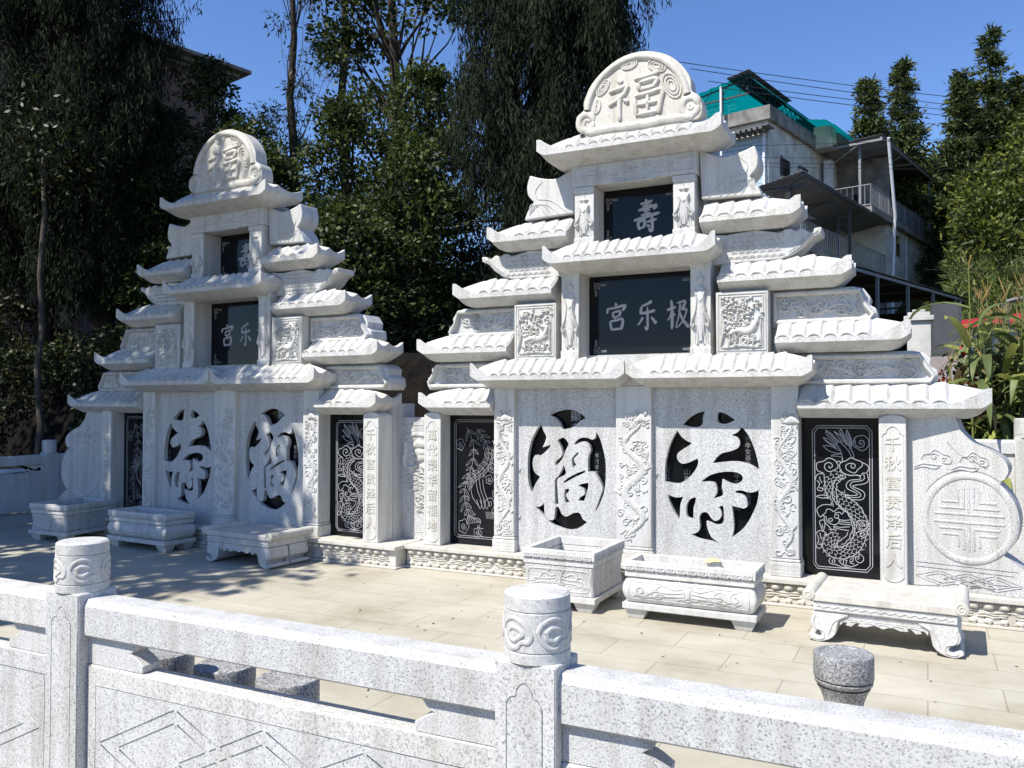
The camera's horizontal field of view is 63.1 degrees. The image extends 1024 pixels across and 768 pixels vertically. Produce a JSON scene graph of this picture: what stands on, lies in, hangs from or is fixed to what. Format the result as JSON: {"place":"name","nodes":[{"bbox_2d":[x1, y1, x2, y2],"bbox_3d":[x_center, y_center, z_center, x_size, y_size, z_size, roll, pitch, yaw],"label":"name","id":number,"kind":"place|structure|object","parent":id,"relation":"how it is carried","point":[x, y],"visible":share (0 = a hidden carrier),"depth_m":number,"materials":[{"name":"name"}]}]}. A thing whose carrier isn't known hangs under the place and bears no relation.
{"place":"outdoors","nodes":[
{"label":"outdoors","id":0,"kind":"place"},
{"bbox_2d":[0,280,471,468],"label":"earth bank","id":1,"kind":"structure","parent":0,"point":[18,435],"depth_m":15.42,"materials":[{"name":"soil"}]},
{"bbox_2d":[0,284,59,420],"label":"undergrowth bush","id":2,"kind":"object","parent":1,"relation":"on","point":[16,310],"visible":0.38,"depth_m":16.18,"materials":[{"name":"green plant"}]},
{"bbox_2d":[0,228,80,378],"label":"undergrowth bush","id":3,"kind":"object","parent":1,"relation":"on","point":[22,335],"visible":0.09,"depth_m":18.20,"materials":[{"name":"green plant"}]},
{"bbox_2d":[5,334,106,455],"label":"undergrowth bush","id":4,"kind":"object","parent":1,"relation":"on","point":[52,368],"visible":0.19,"depth_m":15.76,"materials":[{"name":"green plant"}]},
{"bbox_2d":[0,38,134,454],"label":"slender tree","id":5,"kind":"object","parent":1,"relation":"on","point":[37,375],"visible":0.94,"depth_m":14.98,"materials":[{"name":"green plant"}]},
{"bbox_2d":[0,0,146,364],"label":"weeping tree","id":6,"kind":"object","parent":1,"relation":"on","point":[16,19],"visible":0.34,"depth_m":16.36,"materials":[{"name":"green plant"}]},
{"bbox_2d":[57,322,132,434],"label":"undergrowth bush","id":7,"kind":"object","parent":1,"relation":"on","point":[106,334],"visible":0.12,"depth_m":14.98,"materials":[{"name":"green plant"}]},
{"bbox_2d":[2,0,201,366],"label":"weeping tree","id":8,"kind":"object","parent":1,"relation":"on","point":[100,255],"visible":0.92,"depth_m":16.14,"materials":[{"name":"green plant"}]},
{"bbox_2d":[91,168,189,352],"bbox_3d":[-7.244,-1.853,16.964,2.199,5.120,2.568,-1,-1,26],"label":"leafy shrub","id":9,"kind":"object","parent":1,"relation":"on","point":[155,252],"visible":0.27,"depth_m":16.43,"materials":[{"name":"green plant"}]},
{"bbox_2d":[126,100,198,293],"bbox_3d":[-7.792,-2.872,18.736,2.825,7.239,2.721,-1,-1,26],"label":"leafy shrub","id":10,"kind":"object","parent":1,"relation":"on","point":[180,116],"visible":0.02,"depth_m":18.97,"materials":[{"name":"green plant"}]},
{"bbox_2d":[152,53,255,266],"bbox_3d":[-6.450,-3.164,17.934,2.791,7.780,2.570,-1,-1,26],"label":"leafy shrub","id":11,"kind":"object","parent":1,"relation":"on","point":[207,81],"visible":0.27,"depth_m":17.80,"materials":[{"name":"green plant"}]},
{"bbox_2d":[180,110,294,226],"bbox_3d":[-5.539,-2.712,16.859,2.548,5.632,2.563,-1,-1,26],"label":"leafy shrub","id":12,"kind":"object","parent":1,"relation":"on","point":[245,127],"visible":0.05,"depth_m":16.72,"materials":[{"name":"green plant"}]},
{"bbox_2d":[254,137,319,208],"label":"leafy shrub","id":13,"kind":"object","parent":1,"relation":"on","point":[275,165],"visible":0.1,"depth_m":15.76,"materials":[{"name":"green plant"}]},
{"bbox_2d":[244,0,350,200],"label":"gum tree","id":14,"kind":"object","parent":1,"relation":"on","point":[292,120],"visible":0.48,"depth_m":20.42,"materials":[{"name":"green plant"}]},
{"bbox_2d":[338,0,351,199],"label":"gum tree","id":15,"kind":"object","parent":1,"relation":"on","point":[343,79],"visible":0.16,"depth_m":19.86,"materials":[{"name":"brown plant"}]},
{"bbox_2d":[276,73,422,340],"bbox_3d":[-2.852,-2.829,15.223,2.612,5.592,2.808,-1,-1,26],"label":"leafy shrub","id":16,"kind":"object","parent":1,"relation":"on","point":[344,124],"visible":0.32,"depth_m":14.88,"materials":[{"name":"green plant"}]},
{"bbox_2d":[303,188,415,343],"bbox_3d":[-2.788,-1.486,13.553,2.576,3.427,2.453,-1,-1,26],"label":"leafy shrub","id":17,"kind":"object","parent":1,"relation":"on","point":[333,228],"visible":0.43,"depth_m":13.40,"materials":[{"name":"green plant"}]},
{"bbox_2d":[304,0,483,301],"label":"broadleaf tree","id":18,"kind":"object","parent":1,"relation":"on","point":[389,44],"visible":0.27,"depth_m":18.11,"materials":[{"name":"green plant"}]},
{"bbox_2d":[355,275,440,342],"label":"bare branch bush","id":19,"kind":"object","parent":1,"relation":"on","point":[402,319],"visible":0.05,"depth_m":13.92,"materials":[{"name":"brown plant"}]},
{"bbox_2d":[343,131,479,348],"bbox_3d":[-1.682,-2.166,14.349,2.143,4.422,2.430,-1,-1,26],"label":"leafy shrub","id":20,"kind":"object","parent":1,"relation":"on","point":[415,169],"visible":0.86,"depth_m":14.01,"materials":[{"name":"green plant"}]},
{"bbox_2d":[383,55,496,338],"bbox_3d":[-1.577,-3.227,16.082,2.896,6.225,2.769,-1,-1,26],"label":"leafy shrub","id":21,"kind":"object","parent":1,"relation":"on","point":[432,80],"visible":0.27,"depth_m":15.93,"materials":[{"name":"green plant"}]},
{"bbox_2d":[425,0,616,331],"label":"weeping tree","id":22,"kind":"object","parent":1,"relation":"on","point":[489,92],"visible":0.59,"depth_m":13.98,"materials":[{"name":"green plant"}]},
{"bbox_2d":[512,0,674,222],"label":"weeping tree","id":23,"kind":"object","parent":1,"relation":"on","point":[599,24],"visible":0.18,"depth_m":13.93,"materials":[{"name":"green plant"}]},
{"bbox_2d":[904,309,933,365],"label":"gate pillar","id":24,"kind":"structure","parent":1,"relation":"on","point":[920,339],"depth_m":9.78,"materials":[{"name":"paint"}]},
{"bbox_2d":[930,302,961,356],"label":"wall","id":25,"kind":"structure","parent":1,"relation":"on","point":[942,328],"depth_m":11.88,"materials":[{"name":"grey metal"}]},
{"bbox_2d":[931,356,993,385],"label":"pink wall","id":26,"kind":"structure","parent":1,"relation":"on","point":[937,363],"depth_m":11.56,"materials":[{"name":"paint"}]},
{"bbox_2d":[924,269,1003,270],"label":"power cable","id":27,"kind":"object","parent":1,"relation":"on","point":[970,270],"visible":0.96,"depth_m":19.98,"materials":[{"name":"black plastic"}]},
{"bbox_2d":[909,251,1023,438],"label":"corn plant","id":28,"kind":"object","parent":1,"relation":"on","point":[964,335],"visible":0.55,"depth_m":8.64,"materials":[{"name":"green plant"}]},
{"bbox_2d":[947,348,987,435],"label":"corn plant","id":29,"kind":"object","parent":1,"relation":"on","point":[949,381],"visible":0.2,"depth_m":8.75,"materials":[{"name":"green plant"}]},
{"bbox_2d":[942,326,997,438],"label":"corn plant","id":30,"kind":"object","parent":1,"relation":"on","point":[978,424],"visible":0.06,"depth_m":9.08,"materials":[{"name":"green plant"}]},
{"bbox_2d":[946,306,995,422],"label":"corn plant","id":31,"kind":"object","parent":1,"relation":"on","point":[954,354],"visible":0.06,"depth_m":10.29,"materials":[{"name":"green plant"}]},
{"bbox_2d":[930,304,1017,435],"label":"corn plant","id":32,"kind":"object","parent":1,"relation":"on","point":[1012,426],"visible":0.2,"depth_m":9.16,"materials":[{"name":"green plant"}]},
{"bbox_2d":[935,286,1014,379],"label":"corn plant","id":33,"kind":"object","parent":1,"relation":"on","point":[979,294],"visible":0.2,"depth_m":9.70,"materials":[{"name":"green plant"}]},
{"bbox_2d":[934,338,1018,438],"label":"red flower bush","id":34,"kind":"object","parent":1,"relation":"on","point":[946,367],"visible":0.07,"depth_m":9.17,"materials":[{"name":"green plant"}]},
{"bbox_2d":[950,342,1003,439],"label":"corn plant","id":35,"kind":"object","parent":1,"relation":"on","point":[994,416],"visible":0.17,"depth_m":8.72,"materials":[{"name":"green plant"}]},
{"bbox_2d":[942,287,1013,367],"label":"corn plant","id":36,"kind":"object","parent":1,"relation":"on","point":[960,357],"visible":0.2,"depth_m":9.82,"materials":[{"name":"green plant"}]},
{"bbox_2d":[966,306,996,376],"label":"corn plant","id":37,"kind":"object","parent":1,"relation":"on","point":[995,320],"visible":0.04,"depth_m":10.53,"materials":[{"name":"green plant"}]},
{"bbox_2d":[962,311,1001,433],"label":"corn plant","id":38,"kind":"object","parent":1,"relation":"on","point":[989,386],"visible":0.05,"depth_m":9.48,"materials":[{"name":"green plant"}]},
{"bbox_2d":[956,275,1010,439],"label":"corn plant","id":39,"kind":"object","parent":1,"relation":"on","point":[1004,424],"visible":0.28,"depth_m":8.62,"materials":[{"name":"green plant"}]},
{"bbox_2d":[947,275,1019,438],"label":"corn plant","id":40,"kind":"object","parent":1,"relation":"on","point":[994,357],"visible":0.19,"depth_m":9.16,"materials":[{"name":"green plant"}]},
{"bbox_2d":[949,292,1023,439],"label":"corn plant","id":41,"kind":"object","parent":1,"relation":"on","point":[1008,355],"visible":0.45,"depth_m":8.69,"materials":[{"name":"green plant"}]},
{"bbox_2d":[958,308,1015,435],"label":"corn plant","id":42,"kind":"object","parent":1,"relation":"on","point":[995,392],"visible":0.18,"depth_m":9.06,"materials":[{"name":"green plant"}]},
{"bbox_2d":[953,283,1023,488],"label":"corn plant","id":43,"kind":"object","parent":1,"relation":"on","point":[987,358],"visible":0.45,"depth_m":8.60,"materials":[{"name":"green plant"}]},
{"bbox_2d":[962,313,1020,355],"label":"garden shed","id":44,"kind":"structure","parent":1,"relation":"on","point":[971,322],"depth_m":12.24,"materials":[{"name":"grey"}]},
{"bbox_2d":[960,276,1023,439],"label":"corn plant","id":45,"kind":"object","parent":1,"relation":"on","point":[1021,349],"visible":0.37,"depth_m":8.75,"materials":[{"name":"green plant"}]},
{"bbox_2d":[965,299,1019,372],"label":"corn plant","id":46,"kind":"object","parent":1,"relation":"on","point":[990,335],"visible":0.07,"depth_m":9.86,"materials":[{"name":"green plant"}]},
{"bbox_2d":[970,323,1021,437],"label":"corn plant","id":47,"kind":"object","parent":1,"relation":"on","point":[974,363],"visible":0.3,"depth_m":8.74,"materials":[{"name":"green plant"}]},
{"bbox_2d":[971,276,1023,438],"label":"corn plant","id":48,"kind":"object","parent":1,"relation":"on","point":[974,331],"visible":0.26,"depth_m":8.84,"materials":[{"name":"green plant"}]},
{"bbox_2d":[974,278,1023,438],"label":"corn plant","id":49,"kind":"object","parent":1,"relation":"on","point":[1007,376],"visible":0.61,"depth_m":8.49,"materials":[{"name":"green plant"}]},
{"bbox_2d":[975,268,1022,426],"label":"corn plant","id":50,"kind":"object","parent":1,"relation":"on","point":[1007,399],"visible":0.21,"depth_m":9.06,"materials":[{"name":"green plant"}]},
{"bbox_2d":[975,418,1023,562],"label":"stone fence","id":51,"kind":"object","parent":1,"relation":"on","point":[1012,451],"visible":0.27,"depth_m":8.17,"materials":[{"name":"stone"}]},
{"bbox_2d":[977,259,1023,434],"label":"corn plant","id":52,"kind":"object","parent":1,"relation":"on","point":[979,322],"visible":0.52,"depth_m":8.54,"materials":[{"name":"green plant"}]},
{"bbox_2d":[994,305,1007,438],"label":"corn plant","id":53,"kind":"object","parent":1,"relation":"on","point":[997,368],"visible":0.09,"depth_m":9.33,"materials":[{"name":"green plant"}]},
{"bbox_2d":[982,328,1023,481],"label":"corn plant","id":54,"kind":"object","parent":1,"relation":"on","point":[991,383],"visible":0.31,"depth_m":8.65,"materials":[{"name":"green plant"}]},
{"bbox_2d":[997,383,1009,401],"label":"corn plant","id":55,"kind":"object","parent":1,"relation":"on","point":[1007,385],"visible":0.18,"depth_m":8.72,"materials":[{"name":"green plant"}]},
{"bbox_2d":[992,322,1021,429],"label":"corn plant","id":56,"kind":"object","parent":1,"relation":"on","point":[1016,399],"visible":0.35,"depth_m":8.64,"materials":[{"name":"green plant"}]},
{"bbox_2d":[997,329,1016,433],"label":"corn plant","id":57,"kind":"object","parent":1,"relation":"on","point":[1008,388],"visible":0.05,"depth_m":9.16,"materials":[{"name":"green plant"}]},
{"bbox_2d":[993,306,1023,415],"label":"corn plant","id":58,"kind":"object","parent":1,"relation":"on","point":[1018,342],"visible":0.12,"depth_m":9.20,"materials":[{"name":"green plant"}]},
{"bbox_2d":[996,315,1023,417],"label":"corn plant","id":59,"kind":"object","parent":1,"relation":"on","point":[1013,382],"visible":0.38,"depth_m":8.45,"materials":[{"name":"green plant"}]},
{"bbox_2d":[1002,296,1022,332],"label":"steel frame","id":60,"kind":"object","parent":1,"relation":"on","point":[1012,300],"visible":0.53,"depth_m":10.84,"materials":[{"name":"grey metal"}]},
{"bbox_2d":[1006,386,1021,412],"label":"corn plant","id":61,"kind":"object","parent":1,"relation":"on","point":[1016,392],"visible":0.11,"depth_m":8.62,"materials":[{"name":"green plant"}]},
{"bbox_2d":[1011,358,1023,433],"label":"corn plant","id":62,"kind":"object","parent":1,"relation":"on","point":[1019,366],"visible":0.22,"depth_m":8.56,"materials":[{"name":"green plant"}]},
{"bbox_2d":[0,511,1023,767],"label":"terrace paving","id":63,"kind":"structure","parent":0,"point":[980,681],"depth_m":5.86,"materials":[{"name":"stone"}]},
{"bbox_2d":[0,440,66,513],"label":"stone fence","id":64,"kind":"object","parent":63,"relation":"on","point":[19,492],"visible":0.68,"depth_m":12.26,"materials":[{"name":"stone"}]},
{"bbox_2d":[0,468,24,474],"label":"plastic bag","id":65,"kind":"object","parent":64,"relation":"on","point":[11,471],"visible":1,"depth_m":12.00,"materials":[{"name":"plastic"}]},
{"bbox_2d":[23,467,40,471],"bbox_3d":[-7.079,1.257,12.295,0.110,0.104,0.330,-1,-2,31],"label":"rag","id":66,"kind":"object","parent":64,"relation":"on","point":[37,469],"visible":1,"depth_m":12.24,"materials":[{"name":"fabric"}]},
{"bbox_2d":[28,497,118,540],"bbox_3d":[-5.250,1.620,10.018,0.624,0.430,0.744,-1,-1,23],"label":"stone planter","id":67,"kind":"object","parent":63,"relation":"on","point":[61,519],"visible":0.97,"depth_m":9.77,"materials":[{"name":"stone"}]},
{"bbox_2d":[107,506,195,552],"bbox_3d":[-4.034,1.616,9.320,1.004,0.405,0.409,-1,-2,30],"label":"stone planter","id":68,"kind":"object","parent":63,"relation":"on","point":[164,530],"visible":1,"depth_m":9.14,"materials":[{"name":"stone"}]},
{"bbox_2d":[148,648,194,674],"bbox_3d":[-1.617,1.466,3.877,0.264,0.450,0.264,-1,-1,26],"label":"stone stool","id":69,"kind":"object","parent":63,"relation":"on","point":[177,662],"visible":0.2,"depth_m":3.81,"materials":[{"name":"stone"}]},
{"bbox_2d":[193,659,255,686],"bbox_3d":[-1.268,1.461,3.681,0.264,0.450,0.264,-1,-2,42],"label":"stone stool","id":70,"kind":"object","parent":63,"relation":"on","point":[228,672],"visible":0.2,"depth_m":3.61,"materials":[{"name":"stone"}]},
{"bbox_2d":[59,129,419,569],"bbox_3d":[-3.294,-0.488,9.738,5.420,4.631,1.129,-1,-2,29],"label":"tomb","id":71,"kind":"object","parent":63,"relation":"on","point":[249,375],"visible":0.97,"depth_m":9.11,"materials":[{"name":"white stone"}]},
{"bbox_2d":[128,473,135,505],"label":"bent cable","id":72,"kind":"object","parent":71,"relation":"on","point":[134,486],"visible":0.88,"depth_m":10.11,"materials":[{"name":"black plastic"}]},
{"bbox_2d":[401,417,423,539],"bbox_3d":[-0.911,0.959,8.530,0.540,1.238,0.185,-1,-2,27],"label":"carved link panel","id":73,"kind":"object","parent":71,"relation":"on","point":[412,526],"visible":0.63,"depth_m":8.50,"materials":[{"name":"stone"}]},
{"bbox_2d":[202,520,313,569],"bbox_3d":[-2.583,1.620,8.464,0.994,0.357,0.572,-1,-2,30],"label":"offering table","id":74,"kind":"object","parent":63,"relation":"on","point":[271,546],"visible":1,"depth_m":8.30,"materials":[{"name":"white stone"}]},
{"bbox_2d":[255,671,319,700],"bbox_3d":[-0.943,1.457,3.503,0.264,0.450,0.264,1,-2,-33],"label":"stone stool","id":75,"kind":"object","parent":63,"relation":"on","point":[294,685],"visible":0.19,"depth_m":3.44,"materials":[{"name":"stone"}]},
{"bbox_2d":[0,537,1023,767],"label":"stone fence","id":76,"kind":"object","parent":63,"relation":"on","point":[86,681],"visible":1,"depth_m":2.65,"materials":[{"name":"stone"}]},
{"bbox_2d":[522,535,624,613],"bbox_3d":[0.507,1.527,6.762,0.624,0.463,0.724,-1,-1,26],"label":"stone planter","id":77,"kind":"object","parent":63,"relation":"on","point":[585,572],"visible":0.9,"depth_m":6.50,"materials":[{"name":"stone"}]},
{"bbox_2d":[358,583,1017,701],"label":"fallen leaf litter","id":78,"kind":"object","parent":63,"relation":"on","point":[641,633],"visible":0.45,"depth_m":5.79,"materials":[{"name":"brown plant"}]},
{"bbox_2d":[622,553,765,631],"bbox_3d":[1.343,1.531,6.176,0.979,0.428,0.389,-1,-1,26],"label":"stone planter","id":79,"kind":"object","parent":63,"relation":"on","point":[733,591],"visible":1,"depth_m":6.03,"materials":[{"name":"stone"}]},
{"bbox_2d":[705,558,721,562],"bbox_3d":[1.513,1.323,6.256,0.124,0.032,0.082,-1,-1,26],"label":"crumpled paper","id":80,"kind":"object","parent":79,"relation":"in","point":[710,560],"visible":1,"depth_m":6.25,"materials":[{"name":"beige paper"}]},
{"bbox_2d":[404,51,1023,631],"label":"tomb","id":81,"kind":"object","parent":63,"relation":"on","point":[662,339],"visible":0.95,"depth_m":7.04,"materials":[{"name":"white stone"}]},
{"bbox_2d":[813,645,874,706],"bbox_3d":[1.532,1.465,3.851,0.264,0.450,0.264,0,-1,-17],"label":"stone stool","id":82,"kind":"object","parent":63,"relation":"on","point":[844,674],"visible":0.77,"depth_m":3.76,"materials":[{"name":"stone"}]},
{"bbox_2d":[802,572,969,658],"bbox_3d":[2.543,1.554,5.668,0.994,0.357,0.612,-1,-2,28],"label":"offering table","id":83,"kind":"object","parent":63,"relation":"on","point":[937,613],"visible":1,"depth_m":5.49,"materials":[{"name":"white stone"}]},
{"bbox_2d":[124,0,1023,264],"label":"sky","id":84,"kind":"structure","parent":0,"point":[841,42],"materials":[{"name":"blue"}]},
{"bbox_2d":[678,61,948,96],"bbox_3d":[12.419,-11.996,33.019,14.215,0.997,0.025,1,-1,-25],"label":"power cable","id":85,"kind":"object","parent":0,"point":[811,80],"visible":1,"depth_m":32.64,"materials":[{"name":"black plastic"}]},
{"bbox_2d":[690,68,948,104],"bbox_3d":[12.633,-11.701,33.017,13.823,0.887,0.025,1,-1,-26],"label":"power cable","id":86,"kind":"object","parent":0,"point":[817,87],"visible":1,"depth_m":32.67,"materials":[{"name":"black plastic"}]},
{"bbox_2d":[708,81,946,109],"bbox_3d":[12.955,-11.361,33.017,13.240,1.106,0.025,1,-2,-27],"label":"power cable","id":87,"kind":"object","parent":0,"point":[824,96],"visible":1,"depth_m":32.63,"materials":[{"name":"black plastic"}]},
{"bbox_2d":[720,87,948,115],"bbox_3d":[13.172,-11.116,33.009,12.857,1.096,0.025,1,-2,-28],"label":"power cable","id":88,"kind":"object","parent":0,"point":[830,102],"visible":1,"depth_m":32.59,"materials":[{"name":"black plastic"}]},
{"bbox_2d":[747,135,1021,145],"bbox_3d":[15.354,-9.684,33.085,15.669,2.407,0.016,1,-1,-23],"label":"power cable","id":89,"kind":"object","parent":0,"point":[871,142],"visible":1,"depth_m":32.45,"materials":[{"name":"black plastic"}]},
{"bbox_2d":[764,166,1015,168],"bbox_3d":[15.459,-8.599,33.069,15.468,1.677,0.016,1,-1,-23],"label":"power cable","id":90,"kind":"object","parent":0,"point":[866,168],"visible":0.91,"depth_m":32.02,"materials":[{"name":"black plastic"}]},
{"bbox_2d":[762,155,1020,157],"bbox_3d":[15.674,-9.039,33.073,15.080,1.937,0.016,1,-1,-24],"label":"power cable","id":91,"kind":"object","parent":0,"point":[927,157],"visible":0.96,"depth_m":33.83,"materials":[{"name":"black plastic"}]},
{"bbox_2d":[779,163,1007,164],"bbox_3d":[15.352,-8.779,33.070,15.668,1.777,0.016,1,-1,-23],"label":"power cable","id":92,"kind":"object","parent":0,"point":[892,164],"visible":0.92,"depth_m":32.95,"materials":[{"name":"black plastic"}]},
{"bbox_2d":[894,103,1023,350],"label":"hillside","id":93,"kind":"structure","parent":0,"point":[990,213],"depth_m":38.10,"materials":[{"name":"green plant"}]},
{"bbox_2d":[698,69,935,314],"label":"house","id":94,"kind":"structure","parent":93,"relation":"on","point":[848,211],"depth_m":37.88,"materials":[{"name":"paint"}]},
{"bbox_2d":[781,155,789,176],"bbox_3d":[11.861,-9.365,36.177,0.088,0.896,0.976,-1,-2,39],"label":"window","id":95,"kind":"structure","parent":94,"relation":"in","point":[785,168],"depth_m":36.15,"materials":[{"name":"black glass"}]},
{"bbox_2d":[896,235,899,256],"bbox_3d":[18.479,-6.604,39.952,0.026,0.992,0.560,-1,-2,39],"label":"slit window","id":96,"kind":"structure","parent":94,"relation":"in","point":[897,237],"depth_m":39.88,"materials":[{"name":"black glass"}]},
{"bbox_2d":[800,254,974,350],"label":"open shed","id":97,"kind":"structure","parent":93,"relation":"on","point":[878,287],"depth_m":30.54,"materials":[{"name":"grey metal"}]},
{"bbox_2d":[847,71,928,266],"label":"hillside conifer","id":98,"kind":"object","parent":93,"relation":"on","point":[874,123],"visible":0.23,"depth_m":44.43,"materials":[{"name":"green plant"}]},
{"bbox_2d":[882,52,953,280],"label":"hillside conifer","id":99,"kind":"object","parent":93,"relation":"on","point":[908,132],"visible":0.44,"depth_m":44.07,"materials":[{"name":"green plant"}]},
{"bbox_2d":[923,66,993,274],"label":"hillside conifer","id":100,"kind":"object","parent":93,"relation":"on","point":[963,94],"visible":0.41,"depth_m":44.34,"materials":[{"name":"green plant"}]},
{"bbox_2d":[966,20,1023,180],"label":"hillside conifer","id":101,"kind":"object","parent":93,"relation":"on","point":[996,94],"visible":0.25,"depth_m":44.44,"materials":[{"name":"green plant"}]},
{"bbox_2d":[1004,70,1023,158],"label":"hillside conifer","id":102,"kind":"object","parent":93,"relation":"on","point":[1017,82],"visible":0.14,"depth_m":44.64,"materials":[{"name":"green plant"}]},
{"bbox_2d":[937,230,1023,329],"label":"cornfield","id":103,"kind":"structure","parent":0,"point":[957,283],"depth_m":34.41,"materials":[{"name":"green plant"}]},
{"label":"shaded side slope","id":104,"kind":"structure","parent":0,"visible":0},
{"bbox_2d":[0,1,251,349],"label":"brick house","id":105,"kind":"structure","parent":104,"relation":"on","point":[239,72],"depth_m":24.88,"materials":[{"name":"paint"}]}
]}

